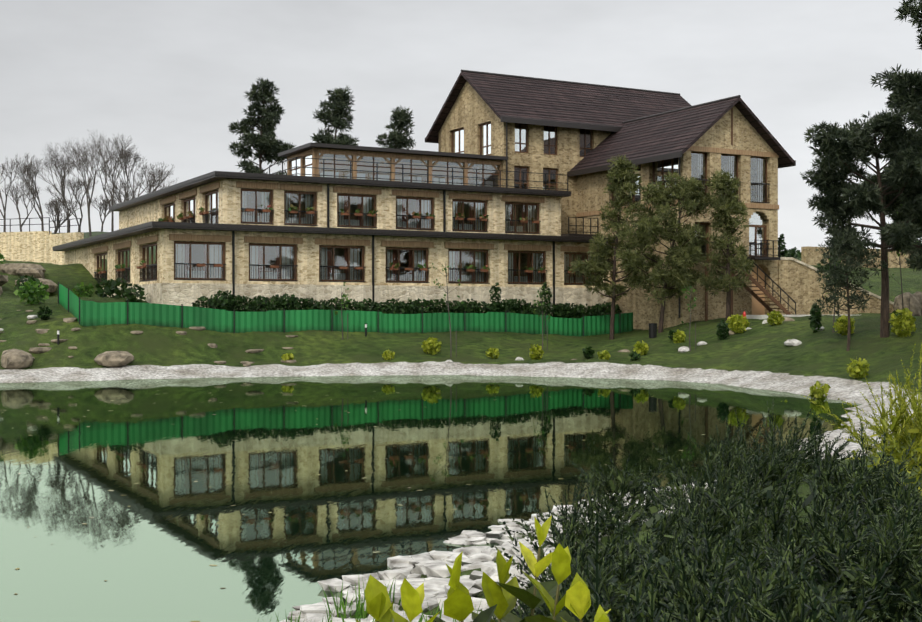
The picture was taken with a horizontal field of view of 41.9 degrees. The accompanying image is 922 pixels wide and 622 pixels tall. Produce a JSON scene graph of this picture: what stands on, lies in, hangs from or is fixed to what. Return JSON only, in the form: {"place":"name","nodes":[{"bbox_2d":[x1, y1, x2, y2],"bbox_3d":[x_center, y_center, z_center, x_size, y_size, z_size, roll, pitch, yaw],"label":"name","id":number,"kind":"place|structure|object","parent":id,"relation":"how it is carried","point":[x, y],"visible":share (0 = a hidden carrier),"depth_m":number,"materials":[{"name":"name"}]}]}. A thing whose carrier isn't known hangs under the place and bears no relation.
{"place":"outdoors","nodes":[
{"label":"outdoors","id":0,"kind":"place"},
{"bbox_2d":[0,375,861,621],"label":"pond water","id":1,"kind":"structure","parent":0,"point":[164,542],"depth_m":22.14,"materials":[{"name":"green liquid"}]},
{"bbox_2d":[1,399,704,621],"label":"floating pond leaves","id":2,"kind":"object","parent":1,"relation":"on","point":[271,512],"visible":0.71,"depth_m":20.07,"materials":[{"name":"green plant"}]},
{"bbox_2d":[97,108,791,320],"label":"window frames","id":3,"kind":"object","parent":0,"point":[768,295],"depth_m":68.66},
{"bbox_2d":[65,179,608,287],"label":"cream stone","id":4,"kind":"object","parent":3,"relation":"attached to","point":[229,201],"visible":0.58,"depth_m":67.32,"materials":[{"name":"beige stone"}]},
{"bbox_2d":[98,209,595,273],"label":"window flowers","id":5,"kind":"object","parent":3,"relation":"attached to","point":[313,212],"visible":0.85,"depth_m":67.13,"materials":[{"name":"red plant"}]},
{"bbox_2d":[97,204,570,271],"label":"box plants","id":6,"kind":"object","parent":5,"relation":"in","point":[190,213],"visible":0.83,"depth_m":68.39,"materials":[{"name":"plant"}]},
{"bbox_2d":[184,196,584,282],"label":"curtains","id":7,"kind":"object","parent":3,"relation":"in","point":[186,256],"depth_m":68.02,"materials":[{"name":"grey fabric"}]},
{"bbox_2d":[52,116,795,259],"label":"roof fascia","id":8,"kind":"structure","parent":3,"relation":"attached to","point":[201,180],"depth_m":68.55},
{"bbox_2d":[92,146,778,253],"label":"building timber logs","id":9,"kind":"object","parent":3,"relation":"attached to","point":[314,152],"visible":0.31,"depth_m":68.83,"materials":[{"name":"brown wood"}]},
{"bbox_2d":[94,157,795,314],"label":"railings","id":10,"kind":"object","parent":3,"relation":"attached to","point":[104,275],"visible":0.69,"depth_m":68.04,"materials":[{"name":"black metal"}]},
{"bbox_2d":[461,69,740,317],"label":"roof ridge caps","id":11,"kind":"object","parent":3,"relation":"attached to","point":[672,111],"visible":0.44,"depth_m":77.23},
{"bbox_2d":[453,123,765,255],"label":"windows","id":12,"kind":"structure","parent":3,"relation":"in","point":[756,218],"depth_m":75.40,"materials":[{"name":"clear glass"}]},
{"bbox_2d":[0,231,921,621],"bbox_3d":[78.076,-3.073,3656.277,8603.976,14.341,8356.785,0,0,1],"label":"ground","id":13,"kind":"structure","parent":0,"point":[758,355],"depth_m":54.74,"materials":[{"name":"green plant"}]},
{"bbox_2d":[0,263,57,295],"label":"outcrop","id":14,"kind":"object","parent":13,"relation":"on","point":[37,271],"visible":0.5,"depth_m":72.09,"materials":[{"name":"grey stone"}]},
{"bbox_2d":[0,231,83,264],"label":"retaining wall","id":15,"kind":"structure","parent":13,"relation":"on","point":[34,246],"depth_m":95.66,"materials":[{"name":"beige stone"}]},
{"bbox_2d":[0,217,80,233],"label":"railing","id":16,"kind":"object","parent":15,"relation":"on","point":[29,224],"visible":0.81,"depth_m":95.51,"materials":[{"name":"black metal"}]},
{"bbox_2d":[0,253,93,304],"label":"green shrubs","id":17,"kind":"object","parent":13,"relation":"on","point":[30,295],"visible":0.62,"depth_m":59.98,"materials":[{"name":"green plant"}]},
{"bbox_2d":[0,129,178,235],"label":"bare trees","id":18,"kind":"object","parent":13,"relation":"on","point":[123,155],"visible":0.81,"depth_m":120.63,"materials":[{"name":"grey plant"}]},
{"bbox_2d":[58,282,620,336],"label":"fence posts","id":19,"kind":"object","parent":13,"relation":"on","point":[284,316],"visible":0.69,"depth_m":60.01,"materials":[{"name":"green metal"}]},
{"bbox_2d":[59,284,632,336],"bbox_3d":[-4.135,0.063,62.428,31.707,2.859,5.637,0,0,-18],"label":"green fence","id":20,"kind":"object","parent":13,"relation":"on","point":[92,313],"visible":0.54,"depth_m":60.76,"materials":[{"name":"green metal"}]},
{"bbox_2d":[57,323,656,343],"bbox_3d":[-4.440,1.058,59.215,29.146,0.869,3.550,0,0,-16],"label":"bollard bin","id":21,"kind":"object","parent":13,"relation":"on","point":[652,330],"visible":0.85,"depth_m":61.36,"materials":[{"name":"black metal"}]},
{"bbox_2d":[95,277,621,318],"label":"hedge shrubs","id":22,"kind":"object","parent":13,"relation":"on","point":[259,303],"visible":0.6,"depth_m":65.08,"materials":[{"name":"green plant"}]},
{"bbox_2d":[258,577,489,621],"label":"grass blades","id":23,"kind":"object","parent":13,"relation":"on","point":[360,613],"depth_m":11.11,"materials":[{"name":"plant"}]},
{"bbox_2d":[0,315,823,621],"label":"rocks","id":24,"kind":"object","parent":13,"relation":"on","point":[412,569],"visible":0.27,"depth_m":12.60,"materials":[{"name":"white stone"}]},
{"bbox_2d":[14,234,842,360],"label":"shrubs","id":25,"kind":"object","parent":13,"relation":"on","point":[44,312],"visible":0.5,"depth_m":57.74,"materials":[{"name":"green plant"}]},
{"bbox_2d":[0,291,921,368],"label":"boulders","id":26,"kind":"object","parent":13,"relation":"on","point":[13,358],"visible":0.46,"depth_m":53.51,"materials":[{"name":"grey stone"}]},
{"bbox_2d":[177,157,764,314],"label":"building interior","id":27,"kind":"object","parent":13,"relation":"on","point":[758,307],"depth_m":71.62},
{"bbox_2d":[187,171,733,282],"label":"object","id":28,"kind":"object","parent":27,"relation":"in","point":[402,276],"depth_m":69.54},
{"bbox_2d":[377,548,581,621],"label":"shrub stems","id":29,"kind":"object","parent":13,"relation":"on","point":[535,590],"visible":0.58,"depth_m":2.24,"materials":[{"name":"green plant"}]},
{"bbox_2d":[355,515,610,621],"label":"yellow-green leaves","id":30,"kind":"object","parent":29,"relation":"attached to","point":[575,600],"visible":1,"depth_m":2.15,"materials":[{"name":"plant"}]},
{"bbox_2d":[103,257,893,315],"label":"stone building base","id":31,"kind":"object","parent":13,"relation":"on","point":[185,294],"visible":0.19,"depth_m":65.41,"materials":[{"name":"beige stone"}]},
{"bbox_2d":[428,581,575,621],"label":"dark leaves","id":32,"kind":"object","parent":13,"relation":"on","point":[527,597],"visible":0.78,"depth_m":2.21,"materials":[{"name":"green plant"}]},
{"bbox_2d":[228,0,921,350],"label":"pines","id":33,"kind":"object","parent":13,"relation":"on","point":[856,142],"depth_m":48.66,"materials":[{"name":"green plant"}]},
{"bbox_2d":[281,308,915,400],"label":"golden shrubs","id":34,"kind":"object","parent":13,"relation":"on","point":[430,345],"visible":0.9,"depth_m":56.17,"materials":[{"name":"yellow plant"}]},
{"bbox_2d":[335,200,918,357],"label":"saplings","id":35,"kind":"object","parent":13,"relation":"on","point":[899,262],"depth_m":57.77,"materials":[{"name":"green plant"}]},
{"bbox_2d":[568,154,755,305],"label":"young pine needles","id":36,"kind":"object","parent":13,"relation":"on","point":[686,253],"visible":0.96,"depth_m":63.92,"materials":[{"name":"green plant"}]},
{"bbox_2d":[438,81,893,329],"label":"stone wall","id":37,"kind":"structure","parent":13,"relation":"on","point":[471,111],"depth_m":71.39,"materials":[{"name":"beige stone"}]},
{"bbox_2d":[426,72,793,170],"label":"building roof","id":38,"kind":"structure","parent":37,"relation":"on","point":[785,158],"depth_m":75.87,"materials":[{"name":"brown tile"}]},
{"bbox_2d":[464,73,787,168],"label":"roof tiles","id":39,"kind":"object","parent":38,"relation":"on","point":[602,115],"visible":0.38,"depth_m":76.27,"materials":[{"name":"brown tile"}]},
{"bbox_2d":[471,401,921,621],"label":"juniper sprays","id":40,"kind":"object","parent":13,"relation":"on","point":[674,574],"visible":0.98,"depth_m":6.73,"materials":[{"name":"green plant"}]},
{"bbox_2d":[746,315,850,318],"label":"concrete path","id":41,"kind":"structure","parent":13,"relation":"on","point":[757,316],"depth_m":65.55,"materials":[{"name":"grey concrete"}]},
{"bbox_2d":[785,247,907,315],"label":"slope shrubs","id":42,"kind":"object","parent":13,"relation":"on","point":[792,252],"visible":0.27,"depth_m":94.67,"materials":[{"name":"green plant"}]},
{"bbox_2d":[801,246,916,268],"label":"stone wall","id":43,"kind":"structure","parent":13,"relation":"on","point":[810,256],"depth_m":90.92,"materials":[{"name":"beige stone"}]},
{"bbox_2d":[801,342,921,495],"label":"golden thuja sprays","id":44,"kind":"object","parent":13,"relation":"on","point":[902,431],"visible":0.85,"depth_m":11.13,"materials":[{"name":"yellow plant"}]},
{"bbox_2d":[0,0,921,251],"label":"sky","id":45,"kind":"structure","parent":0,"point":[169,77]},
{"bbox_2d":[176,154,760,282],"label":"building curtains","id":46,"kind":"object","parent":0,"point":[287,254],"depth_m":66.65,"materials":[{"name":"white fabric"}]},
{"bbox_2d":[691,153,735,167],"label":"building loggia ceiling","id":47,"kind":"structure","parent":0,"point":[695,156],"depth_m":72.32,"materials":[{"name":"grey"}]},
{"bbox_2d":[860,90,921,248],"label":"pines","id":48,"kind":"object","parent":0,"point":[910,193],"depth_m":50.05,"materials":[{"name":"green plant"}]},
{"bbox_2d":[885,208,921,271],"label":"pines","id":49,"kind":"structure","parent":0,"point":[914,260],"depth_m":70.30,"materials":[{"name":"green plant"}]}
]}

